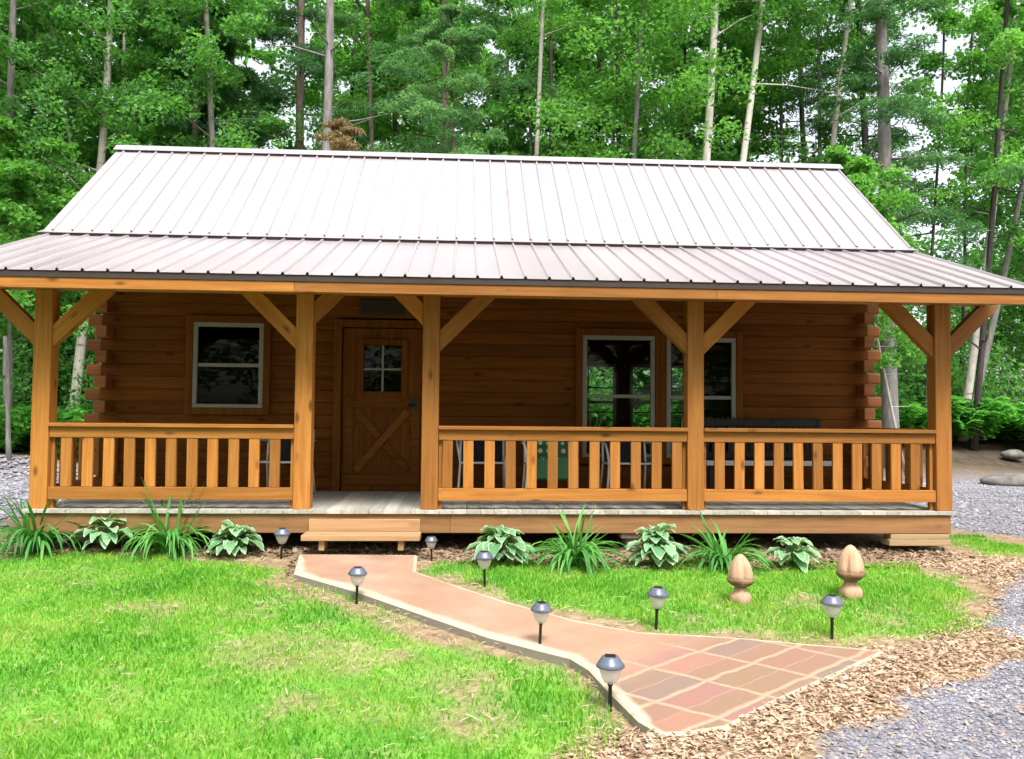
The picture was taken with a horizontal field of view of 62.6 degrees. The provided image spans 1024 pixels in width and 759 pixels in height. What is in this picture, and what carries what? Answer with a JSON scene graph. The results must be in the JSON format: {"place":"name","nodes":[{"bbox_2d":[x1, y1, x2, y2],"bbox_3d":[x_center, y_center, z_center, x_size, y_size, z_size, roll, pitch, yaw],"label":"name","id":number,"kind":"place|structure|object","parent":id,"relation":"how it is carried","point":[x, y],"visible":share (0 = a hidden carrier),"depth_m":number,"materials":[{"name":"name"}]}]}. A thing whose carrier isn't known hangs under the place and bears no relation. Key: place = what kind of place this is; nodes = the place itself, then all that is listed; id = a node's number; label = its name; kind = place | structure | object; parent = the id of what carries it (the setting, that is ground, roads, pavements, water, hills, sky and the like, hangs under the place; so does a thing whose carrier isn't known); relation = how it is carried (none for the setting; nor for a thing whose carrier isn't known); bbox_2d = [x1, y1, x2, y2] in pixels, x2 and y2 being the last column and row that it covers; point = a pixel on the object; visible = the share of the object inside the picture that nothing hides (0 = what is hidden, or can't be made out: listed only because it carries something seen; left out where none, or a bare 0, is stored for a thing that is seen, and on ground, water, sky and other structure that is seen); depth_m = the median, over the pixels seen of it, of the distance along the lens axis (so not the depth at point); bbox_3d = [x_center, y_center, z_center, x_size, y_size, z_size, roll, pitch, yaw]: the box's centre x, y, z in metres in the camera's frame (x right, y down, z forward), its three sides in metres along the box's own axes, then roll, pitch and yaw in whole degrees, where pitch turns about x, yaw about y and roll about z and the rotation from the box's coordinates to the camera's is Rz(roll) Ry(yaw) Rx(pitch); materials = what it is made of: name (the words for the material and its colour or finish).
{"place":"outdoors","nodes":[
{"label":"outdoors","id":0,"kind":"place"},
{"bbox_2d":[0,533,1023,758],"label":"lawn grass","id":1,"kind":"structure","parent":0,"point":[555,580],"depth_m":5.81,"materials":[{"name":"plant"}]},
{"bbox_2d":[0,407,1023,758],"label":"ground","id":2,"kind":"structure","parent":0,"point":[984,459],"depth_m":5.38,"materials":[{"name":"plant"}]},
{"bbox_2d":[0,341,33,413],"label":"forest shrub","id":3,"kind":"object","parent":2,"relation":"on","point":[16,387],"visible":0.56,"depth_m":20.74,"materials":[{"name":"green plant"}]},
{"bbox_2d":[0,0,83,235],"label":"birch tree","id":4,"kind":"object","parent":2,"relation":"on","point":[33,78],"visible":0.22,"depth_m":21.68,"materials":[{"name":"green plant"}]},
{"bbox_2d":[0,311,101,416],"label":"forest shrub","id":5,"kind":"object","parent":2,"relation":"on","point":[66,362],"visible":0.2,"depth_m":22.57,"materials":[{"name":"green plant"}]},
{"bbox_2d":[0,116,102,460],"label":"maple tree","id":6,"kind":"object","parent":2,"relation":"on","point":[17,173],"visible":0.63,"depth_m":16.74,"materials":[{"name":"green plant"}]},
{"bbox_2d":[0,3,138,403],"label":"pine tree","id":7,"kind":"object","parent":2,"relation":"on","point":[87,171],"visible":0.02,"depth_m":27.21,"materials":[{"name":"green plant"}]},
{"bbox_2d":[62,355,99,418],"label":"forest shrub","id":8,"kind":"object","parent":2,"relation":"on","point":[89,407],"visible":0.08,"depth_m":20.08,"materials":[{"name":"green plant"}]},
{"bbox_2d":[0,0,166,450],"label":"maple tree","id":9,"kind":"object","parent":2,"relation":"on","point":[9,100],"visible":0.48,"depth_m":20.26,"materials":[{"name":"green plant"}]},
{"bbox_2d":[0,0,174,363],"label":"maple tree","id":10,"kind":"object","parent":2,"relation":"on","point":[33,16],"visible":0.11,"depth_m":22.00,"materials":[{"name":"green plant"}]},
{"bbox_2d":[13,0,191,201],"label":"maple tree","id":11,"kind":"object","parent":2,"relation":"on","point":[155,46],"visible":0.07,"depth_m":23.53,"materials":[{"name":"green plant"}]},
{"bbox_2d":[18,0,201,186],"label":"birch tree","id":12,"kind":"object","parent":2,"relation":"on","point":[140,32],"visible":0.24,"depth_m":22.89,"materials":[{"name":"green plant"}]},
{"bbox_2d":[0,0,221,410],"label":"birch tree","id":13,"kind":"object","parent":2,"relation":"on","point":[110,17],"visible":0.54,"depth_m":20.96,"materials":[{"name":"green plant"}]},
{"bbox_2d":[16,0,257,299],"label":"maple tree","id":14,"kind":"object","parent":2,"relation":"on","point":[244,62],"visible":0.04,"depth_m":27.84,"materials":[{"name":"green plant"}]},
{"bbox_2d":[88,0,292,333],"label":"pine tree","id":15,"kind":"object","parent":2,"relation":"on","point":[229,50],"visible":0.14,"depth_m":23.28,"materials":[{"name":"green plant"}]},
{"bbox_2d":[105,0,322,153],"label":"maple tree","id":16,"kind":"object","parent":2,"relation":"on","point":[239,25],"visible":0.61,"depth_m":21.33,"materials":[{"name":"green plant"}]},
{"bbox_2d":[165,0,274,146],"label":"maple tree","id":17,"kind":"object","parent":2,"relation":"on","point":[269,21],"visible":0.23,"depth_m":22.42,"materials":[{"name":"green plant"}]},
{"bbox_2d":[112,0,335,153],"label":"maple tree","id":18,"kind":"object","parent":2,"relation":"on","point":[244,47],"visible":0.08,"depth_m":26.43,"materials":[{"name":"green plant"}]},
{"bbox_2d":[183,0,286,148],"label":"pine tree","id":19,"kind":"object","parent":2,"relation":"on","point":[262,143],"visible":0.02,"depth_m":35.04,"materials":[{"name":"green plant"}]},
{"bbox_2d":[223,0,369,150],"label":"pine tree","id":20,"kind":"object","parent":2,"relation":"on","point":[302,59],"visible":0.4,"depth_m":23.65,"materials":[{"name":"green plant"}]},
{"bbox_2d":[256,0,339,149],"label":"maple tree","id":21,"kind":"object","parent":2,"relation":"on","point":[312,45],"visible":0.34,"depth_m":26.67,"materials":[{"name":"green plant"}]},
{"bbox_2d":[256,0,394,150],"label":"dead pine","id":22,"kind":"object","parent":2,"relation":"on","point":[328,79],"visible":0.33,"depth_m":20.27,"materials":[{"name":"grey plant"}]},
{"bbox_2d":[313,116,366,151],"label":"dead sapling","id":23,"kind":"object","parent":2,"relation":"on","point":[343,129],"visible":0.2,"depth_m":18.96,"materials":[{"name":"brown plant"}]},
{"bbox_2d":[256,0,449,151],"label":"maple tree","id":24,"kind":"object","parent":2,"relation":"on","point":[349,4],"visible":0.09,"depth_m":29.37,"materials":[{"name":"green plant"}]},
{"bbox_2d":[301,519,420,550],"bbox_3d":[-1.476,1.533,8.315,1.145,0.273,0.332,1,-2,-3],"label":"plank step","id":25,"kind":"object","parent":2,"relation":"on","point":[323,532],"visible":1,"depth_m":8.42,"materials":[{"name":"brown wood"}]},
{"bbox_2d":[314,0,426,151],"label":"maple tree","id":26,"kind":"object","parent":2,"relation":"on","point":[385,32],"visible":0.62,"depth_m":25.11,"materials":[{"name":"green plant"}]},
{"bbox_2d":[287,0,509,154],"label":"maple tree","id":27,"kind":"object","parent":2,"relation":"on","point":[406,14],"visible":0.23,"depth_m":27.38,"materials":[{"name":"green plant"}]},
{"bbox_2d":[334,0,522,152],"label":"maple tree","id":28,"kind":"object","parent":2,"relation":"on","point":[347,49],"visible":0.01,"depth_m":32.12,"materials":[{"name":"green plant"}]},
{"bbox_2d":[371,2,515,155],"bbox_3d":[-0.484,-3.347,19.892,6.413,11.063,5.663,1,-2,-3],"label":"pine tree","id":29,"kind":"object","parent":2,"relation":"on","point":[470,81],"visible":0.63,"depth_m":19.82,"materials":[{"name":"green plant"}]},
{"bbox_2d":[338,0,577,153],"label":"pine tree","id":30,"kind":"object","parent":2,"relation":"on","point":[460,54],"visible":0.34,"depth_m":22.30,"materials":[{"name":"green plant"}]},
{"bbox_2d":[402,0,525,153],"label":"maple tree","id":31,"kind":"object","parent":2,"relation":"on","point":[459,24],"visible":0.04,"depth_m":35.63,"materials":[{"name":"green plant"}]},
{"bbox_2d":[0,540,974,575],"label":"bed mulch","id":32,"kind":"object","parent":2,"relation":"on","point":[425,548],"visible":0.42,"depth_m":8.55,"materials":[{"name":"wood"}]},
{"bbox_2d":[0,483,98,563],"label":"daylily","id":33,"kind":"object","parent":32,"relation":"on","point":[34,540],"visible":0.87,"depth_m":8.13,"materials":[{"name":"green plant"}]},
{"bbox_2d":[70,513,144,551],"bbox_3d":[-4.038,1.514,8.341,0.641,0.403,0.627,1,-2,-3],"label":"hosta","id":34,"kind":"object","parent":32,"relation":"on","point":[107,540],"visible":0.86,"depth_m":8.23,"materials":[{"name":"green plant"}]},
{"bbox_2d":[100,481,222,564],"bbox_3d":[-3.345,1.432,8.297,1.103,1.006,1.070,-1,-3,28],"label":"daylily","id":35,"kind":"object","parent":32,"relation":"on","point":[171,541],"visible":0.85,"depth_m":8.16,"materials":[{"name":"green plant"}]},
{"bbox_2d":[204,519,264,555],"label":"hosta","id":36,"kind":"object","parent":32,"relation":"on","point":[232,537],"visible":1,"depth_m":8.20,"materials":[{"name":"green plant"}]},
{"bbox_2d":[462,525,539,563],"bbox_3d":[-0.106,1.551,7.870,0.669,0.372,0.711,3,-3,-43],"label":"hosta","id":37,"kind":"object","parent":32,"relation":"on","point":[502,536],"visible":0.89,"depth_m":7.76,"materials":[{"name":"green plant"}]},
{"bbox_2d":[523,504,632,577],"bbox_3d":[0.592,1.503,7.787,1.063,0.704,1.015,0,-2,16],"label":"daylily","id":38,"kind":"object","parent":32,"relation":"on","point":[572,554],"visible":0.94,"depth_m":7.67,"materials":[{"name":"green plant"}]},
{"bbox_2d":[623,523,694,566],"bbox_3d":[1.342,1.542,7.874,0.650,0.409,0.613,-2,-3,43],"label":"hosta","id":39,"kind":"object","parent":32,"relation":"on","point":[653,537],"visible":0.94,"depth_m":7.76,"materials":[{"name":"green plant"}]},
{"bbox_2d":[677,509,776,573],"bbox_3d":[1.976,1.545,7.790,0.909,0.639,0.999,0,-2,7],"label":"daylily","id":40,"kind":"object","parent":32,"relation":"on","point":[721,554],"visible":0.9,"depth_m":7.71,"materials":[{"name":"green plant"}]},
{"bbox_2d":[762,536,821,573],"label":"hosta","id":41,"kind":"object","parent":32,"relation":"on","point":[800,557],"visible":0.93,"depth_m":7.76,"materials":[{"name":"green plant"}]},
{"bbox_2d":[0,145,1023,549],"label":"log cabin","id":42,"kind":"object","parent":2,"relation":"on","point":[228,289],"visible":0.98,"depth_m":10.41,"materials":[{"name":"wood"}]},
{"bbox_2d":[184,315,271,414],"bbox_3d":[-3.534,-0.179,10.495,1.034,1.231,0.079,1,-2,-3],"label":"window","id":43,"kind":"structure","parent":42,"relation":"in","point":[193,322],"depth_m":10.46,"materials":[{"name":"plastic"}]},
{"bbox_2d":[260,430,316,493],"bbox_3d":[-2.631,0.976,9.829,0.627,0.778,0.626,1,-2,-3],"label":"patio chair","id":44,"kind":"object","parent":42,"relation":"on","point":[285,450],"visible":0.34,"depth_m":10.02,"materials":[{"name":"grey paint"}]},
{"bbox_2d":[331,319,422,490],"bbox_3d":[-1.630,0.323,10.580,1.222,2.145,0.151,1,-2,-3],"label":"door","id":45,"kind":"structure","parent":42,"relation":"in","point":[382,431],"depth_m":10.58,"materials":[{"name":"brown wood"}]},
{"bbox_2d":[360,300,404,315],"bbox_3d":[-1.634,-0.908,10.628,0.570,0.190,0.038,1,-2,-3],"label":"wall sign","id":46,"kind":"object","parent":42,"relation":"attached to","point":[382,307],"visible":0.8,"depth_m":10.61,"materials":[{"name":"paint"}]},
{"bbox_2d":[456,440,505,487],"bbox_3d":[-0.355,1.007,10.060,0.627,0.778,0.626,1,-2,-3],"label":"patio chair","id":47,"kind":"object","parent":42,"relation":"on","point":[479,450],"visible":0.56,"depth_m":10.25,"materials":[{"name":"grey paint"}]},
{"bbox_2d":[521,441,577,501],"bbox_3d":[0.425,1.004,9.804,0.627,0.778,0.626,1,-2,-3],"label":"patio chair","id":48,"kind":"object","parent":42,"relation":"on","point":[524,443],"visible":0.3,"depth_m":9.96,"materials":[{"name":"white paint"}]},
{"bbox_2d":[537,441,567,478],"bbox_3d":[0.428,0.887,9.774,0.470,0.499,0.593,1,-2,-3],"label":"seat cushion","id":49,"kind":"object","parent":48,"relation":"on","point":[542,453],"visible":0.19,"depth_m":9.48,"materials":[{"name":"green fabric"}]},
{"bbox_2d":[587,362,617,444],"bbox_3d":[1.267,0.377,14.092,1.130,1.460,0.095,1,-2,-3],"label":"window","id":50,"kind":"structure","parent":42,"relation":"in","point":[589,364],"depth_m":14.11,"materials":[{"name":"plastic"}]},
{"bbox_2d":[575,328,655,463],"bbox_3d":[1.321,0.214,10.760,1.019,1.722,0.079,1,-2,-3],"label":"window","id":51,"kind":"structure","parent":42,"relation":"in","point":[582,334],"depth_m":10.73,"materials":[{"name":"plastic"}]},
{"bbox_2d":[599,441,650,488],"bbox_3d":[1.386,1.027,10.160,0.627,0.778,0.626,1,-2,-3],"label":"patio chair","id":52,"kind":"object","parent":42,"relation":"on","point":[624,452],"visible":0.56,"depth_m":10.35,"materials":[{"name":"grey paint"}]},
{"bbox_2d":[629,362,683,444],"bbox_3d":[2.455,0.391,14.160,1.130,1.460,0.095,1,-2,-3],"label":"window","id":53,"kind":"structure","parent":42,"relation":"in","point":[632,364],"depth_m":14.15,"materials":[{"name":"plastic"}]},
{"bbox_2d":[660,331,742,463],"bbox_3d":[2.429,0.233,10.824,1.074,1.710,0.079,1,-2,-3],"label":"window","id":54,"kind":"structure","parent":42,"relation":"in","point":[735,339],"depth_m":10.80,"materials":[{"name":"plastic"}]},
{"bbox_2d":[704,417,831,489],"bbox_3d":[3.154,0.957,10.438,1.660,0.965,0.535,1,-2,-3],"label":"porch bench","id":55,"kind":"object","parent":42,"relation":"on","point":[728,422],"visible":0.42,"depth_m":10.67,"materials":[{"name":"grey paint"}]},
{"bbox_2d":[0,454,1023,758],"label":"gravel stones","id":56,"kind":"object","parent":2,"relation":"on","point":[20,488],"visible":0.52,"depth_m":4.86,"materials":[{"name":"gravel"}]},
{"bbox_2d":[0,393,1023,453],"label":"fern undergrowth","id":57,"kind":"object","parent":2,"relation":"on","point":[1004,422],"visible":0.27,"depth_m":21.15,"materials":[{"name":"plant"}]},
{"bbox_2d":[1,545,1023,758],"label":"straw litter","id":58,"kind":"object","parent":2,"relation":"on","point":[944,559],"visible":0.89,"depth_m":5.51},
{"bbox_2d":[458,17,579,156],"bbox_3d":[0.329,-5.158,27.935,6.147,14.298,6.150,1,-2,-19],"label":"maple tree","id":59,"kind":"object","parent":2,"relation":"on","point":[532,54],"visible":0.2,"depth_m":28.20,"materials":[{"name":"green plant"}]},
{"bbox_2d":[15,225,1023,406],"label":"wood","id":60,"kind":"object","parent":2,"relation":"on","point":[993,350],"visible":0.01,"depth_m":39.51,"materials":[{"name":"green plant"}]},
{"bbox_2d":[459,0,605,151],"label":"maple tree","id":61,"kind":"object","parent":2,"relation":"on","point":[504,99],"visible":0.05,"depth_m":35.40,"materials":[{"name":"green plant"}]},
{"bbox_2d":[507,0,570,156],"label":"maple tree","id":62,"kind":"object","parent":2,"relation":"on","point":[550,67],"visible":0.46,"depth_m":25.37,"materials":[{"name":"green plant"}]},
{"bbox_2d":[492,0,614,155],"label":"birch tree","id":63,"kind":"object","parent":2,"relation":"on","point":[566,22],"visible":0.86,"depth_m":21.49,"materials":[{"name":"green plant"}]},
{"bbox_2d":[503,16,624,155],"bbox_3d":[1.679,-5.919,32.644,6.972,16.217,6.976,2,-3,-26],"label":"maple tree","id":64,"kind":"object","parent":2,"relation":"on","point":[571,135],"visible":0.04,"depth_m":31.61,"materials":[{"name":"green plant"}]},
{"bbox_2d":[596,654,624,711],"bbox_3d":[0.542,1.719,4.648,0.161,0.386,0.161,0,-3,6],"label":"path lamp","id":65,"kind":"object","parent":2,"relation":"on","point":[610,666],"visible":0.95,"depth_m":4.61,"materials":[{"name":"plastic"}]},
{"bbox_2d":[589,367,643,426],"bbox_3d":[1.739,0.235,22.217,3.161,3.378,3.468,2,-3,-39],"label":"forest shrub","id":66,"kind":"object","parent":2,"relation":"on","point":[593,381],"visible":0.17,"depth_m":21.66,"materials":[{"name":"green plant"}]},
{"bbox_2d":[516,0,742,424],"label":"maple tree","id":67,"kind":"object","parent":2,"relation":"on","point":[635,406],"visible":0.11,"depth_m":26.82,"materials":[{"name":"green plant"}]},
{"bbox_2d":[510,0,753,408],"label":"maple tree","id":68,"kind":"object","parent":2,"relation":"on","point":[565,68],"visible":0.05,"depth_m":29.84,"materials":[{"name":"green plant"}]},
{"bbox_2d":[506,0,765,160],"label":"maple tree","id":69,"kind":"object","parent":2,"relation":"on","point":[641,8],"visible":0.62,"depth_m":20.67,"materials":[{"name":"green plant"}]},
{"bbox_2d":[598,11,704,426],"bbox_3d":[5.816,-6.592,30.829,5.996,17.538,7.155,0,-2,12],"label":"pine tree","id":70,"kind":"object","parent":2,"relation":"on","point":[643,378],"visible":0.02,"depth_m":31.07,"materials":[{"name":"green plant"}]},
{"bbox_2d":[647,586,668,629],"bbox_3d":[1.020,1.651,5.930,0.158,0.379,0.158,3,-2,15],"label":"path lamp","id":71,"kind":"object","parent":2,"relation":"on","point":[658,595],"visible":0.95,"depth_m":5.89,"materials":[{"name":"plastic"}]},
{"bbox_2d":[625,0,790,427],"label":"birch tree","id":72,"kind":"object","parent":2,"relation":"on","point":[714,34],"visible":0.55,"depth_m":22.25,"materials":[{"name":"green plant"}]},
{"bbox_2d":[597,1,822,427],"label":"maple tree","id":73,"kind":"object","parent":2,"relation":"on","point":[717,78],"visible":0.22,"depth_m":24.64,"materials":[{"name":"green plant"}]},
{"bbox_2d":[668,33,778,159],"bbox_3d":[6.766,-5.105,29.135,6.200,14.413,6.196,2,-3,-36],"label":"maple tree","id":74,"kind":"object","parent":2,"relation":"on","point":[700,44],"visible":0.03,"depth_m":29.21,"materials":[{"name":"green plant"}]},
{"bbox_2d":[727,554,753,604],"bbox_3d":[1.796,1.580,6.619,0.200,0.415,0.200,1,-2,-4],"label":"garden finial","id":75,"kind":"object","parent":2,"relation":"on","point":[740,579],"visible":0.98,"depth_m":6.56,"materials":[{"name":"brown wood"}]},
{"bbox_2d":[645,0,869,163],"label":"maple tree","id":76,"kind":"object","parent":2,"relation":"on","point":[782,66],"visible":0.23,"depth_m":25.15,"materials":[{"name":"green plant"}]},
{"bbox_2d":[725,8,824,162],"bbox_3d":[7.961,-6.604,26.499,3.382,17.354,3.741,0,-2,9],"label":"maple tree","id":77,"kind":"object","parent":2,"relation":"on","point":[780,42],"visible":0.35,"depth_m":25.93,"materials":[{"name":"green plant"}]},
{"bbox_2d":[544,550,1023,758],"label":"wood chips","id":78,"kind":"object","parent":2,"relation":"on","point":[870,659],"visible":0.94,"depth_m":4.80,"materials":[{"name":"wood"}]},
{"bbox_2d":[706,0,863,161],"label":"birch tree","id":79,"kind":"object","parent":2,"relation":"on","point":[748,121],"visible":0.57,"depth_m":22.76,"materials":[{"name":"green plant"}]},
{"bbox_2d":[766,0,871,162],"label":"maple tree","id":80,"kind":"object","parent":2,"relation":"on","point":[818,59],"visible":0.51,"depth_m":24.97,"materials":[{"name":"green plant"}]},
{"bbox_2d":[820,594,843,639],"bbox_3d":[2.193,1.668,5.769,0.158,0.379,0.158,-1,-4,42],"label":"path lamp","id":81,"kind":"object","parent":2,"relation":"on","point":[833,604],"visible":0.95,"depth_m":5.74,"materials":[{"name":"plastic"}]},
{"bbox_2d":[836,545,865,600],"bbox_3d":[2.732,1.565,6.792,0.215,0.460,0.215,-1,-3,36],"label":"garden finial","id":82,"kind":"object","parent":2,"relation":"on","point":[850,571],"visible":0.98,"depth_m":6.73,"materials":[{"name":"brown wood"}]},
{"bbox_2d":[732,4,970,401],"bbox_3d":[10.969,-7.098,27.652,8.929,18.452,8.659,1,-2,-3],"label":"hemlock tree","id":83,"kind":"object","parent":2,"relation":"on","point":[801,109],"visible":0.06,"depth_m":27.86,"materials":[{"name":"green plant"}]},
{"bbox_2d":[762,0,947,158],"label":"birch tree","id":84,"kind":"object","parent":2,"relation":"on","point":[847,45],"visible":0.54,"depth_m":23.27,"materials":[{"name":"green plant"}]},
{"bbox_2d":[824,143,926,371],"bbox_3d":[7.643,-1.289,18.479,4.664,7.604,3.432,3,-3,-43],"label":"maple tree","id":85,"kind":"object","parent":2,"relation":"on","point":[859,172],"visible":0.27,"depth_m":17.99,"materials":[{"name":"green plant"}]},
{"bbox_2d":[867,342,926,417],"bbox_3d":[9.544,0.230,22.462,2.908,3.107,3.190,1,-2,-9],"label":"forest shrub","id":86,"kind":"object","parent":2,"relation":"on","point":[902,390],"visible":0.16,"depth_m":21.74,"materials":[{"name":"green plant"}]},
{"bbox_2d":[792,0,1004,408],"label":"hemlock tree","id":87,"kind":"object","parent":2,"relation":"on","point":[815,120],"visible":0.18,"depth_m":24.40,"materials":[{"name":"green plant"}]},
{"bbox_2d":[814,0,1023,469],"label":"pine tree","id":88,"kind":"object","parent":2,"relation":"on","point":[877,13],"visible":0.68,"depth_m":19.84,"materials":[{"name":"green plant"}]},
{"bbox_2d":[892,0,1005,425],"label":"maple sapling","id":89,"kind":"object","parent":2,"relation":"on","point":[948,19],"visible":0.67,"depth_m":22.36,"materials":[{"name":"green plant"}]},
{"bbox_2d":[899,0,1023,450],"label":"maple tree","id":90,"kind":"object","parent":2,"relation":"on","point":[1006,40],"visible":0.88,"depth_m":21.54,"materials":[{"name":"green plant"}]},
{"bbox_2d":[901,0,1023,440],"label":"birch tree","id":91,"kind":"object","parent":2,"relation":"on","point":[1016,13],"visible":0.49,"depth_m":22.71,"materials":[{"name":"green plant"}]},
{"bbox_2d":[913,0,1023,354],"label":"maple tree","id":92,"kind":"object","parent":2,"relation":"on","point":[1000,216],"visible":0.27,"depth_m":30.57,"materials":[{"name":"green plant"}]},
{"bbox_2d":[913,340,1023,437],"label":"forest shrub","id":93,"kind":"object","parent":2,"relation":"on","point":[957,388],"visible":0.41,"depth_m":23.47,"materials":[{"name":"green plant"}]},
{"bbox_2d":[915,0,1023,437],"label":"maple tree","id":94,"kind":"object","parent":2,"relation":"on","point":[956,2],"visible":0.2,"depth_m":26.21,"materials":[{"name":"green plant"}]},
{"bbox_2d":[929,31,1023,440],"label":"birch tree","id":95,"kind":"object","parent":2,"relation":"on","point":[1017,211],"visible":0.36,"depth_m":22.92,"materials":[{"name":"green plant"}]},
{"bbox_2d":[943,0,1023,368],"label":"maple tree","id":96,"kind":"object","parent":2,"relation":"on","point":[948,100],"visible":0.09,"depth_m":34.55,"materials":[{"name":"green plant"}]},
{"bbox_2d":[947,53,1023,362],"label":"maple tree","id":97,"kind":"object","parent":2,"relation":"on","point":[955,173],"visible":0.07,"depth_m":38.85,"materials":[{"name":"green plant"}]},
{"bbox_2d":[980,473,1023,486],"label":"boulder","id":98,"kind":"object","parent":2,"relation":"on","point":[1007,479],"visible":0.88,"depth_m":17.41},
{"bbox_2d":[0,0,1023,405],"label":"sky","id":99,"kind":"structure","parent":0,"point":[950,45],"materials":[{"name":"white"}]},
{"bbox_2d":[293,554,883,735],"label":"path","id":100,"kind":"structure","parent":0,"point":[664,684],"depth_m":5.47,"materials":[{"name":"tile"}]},
{"bbox_2d":[530,601,551,643],"bbox_3d":[0.189,1.646,5.567,0.145,0.349,0.145,3,0,-21],"label":"path lamp","id":101,"kind":"object","parent":100,"relation":"on","point":[541,610],"visible":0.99,"depth_m":5.53,"materials":[{"name":"plastic"}]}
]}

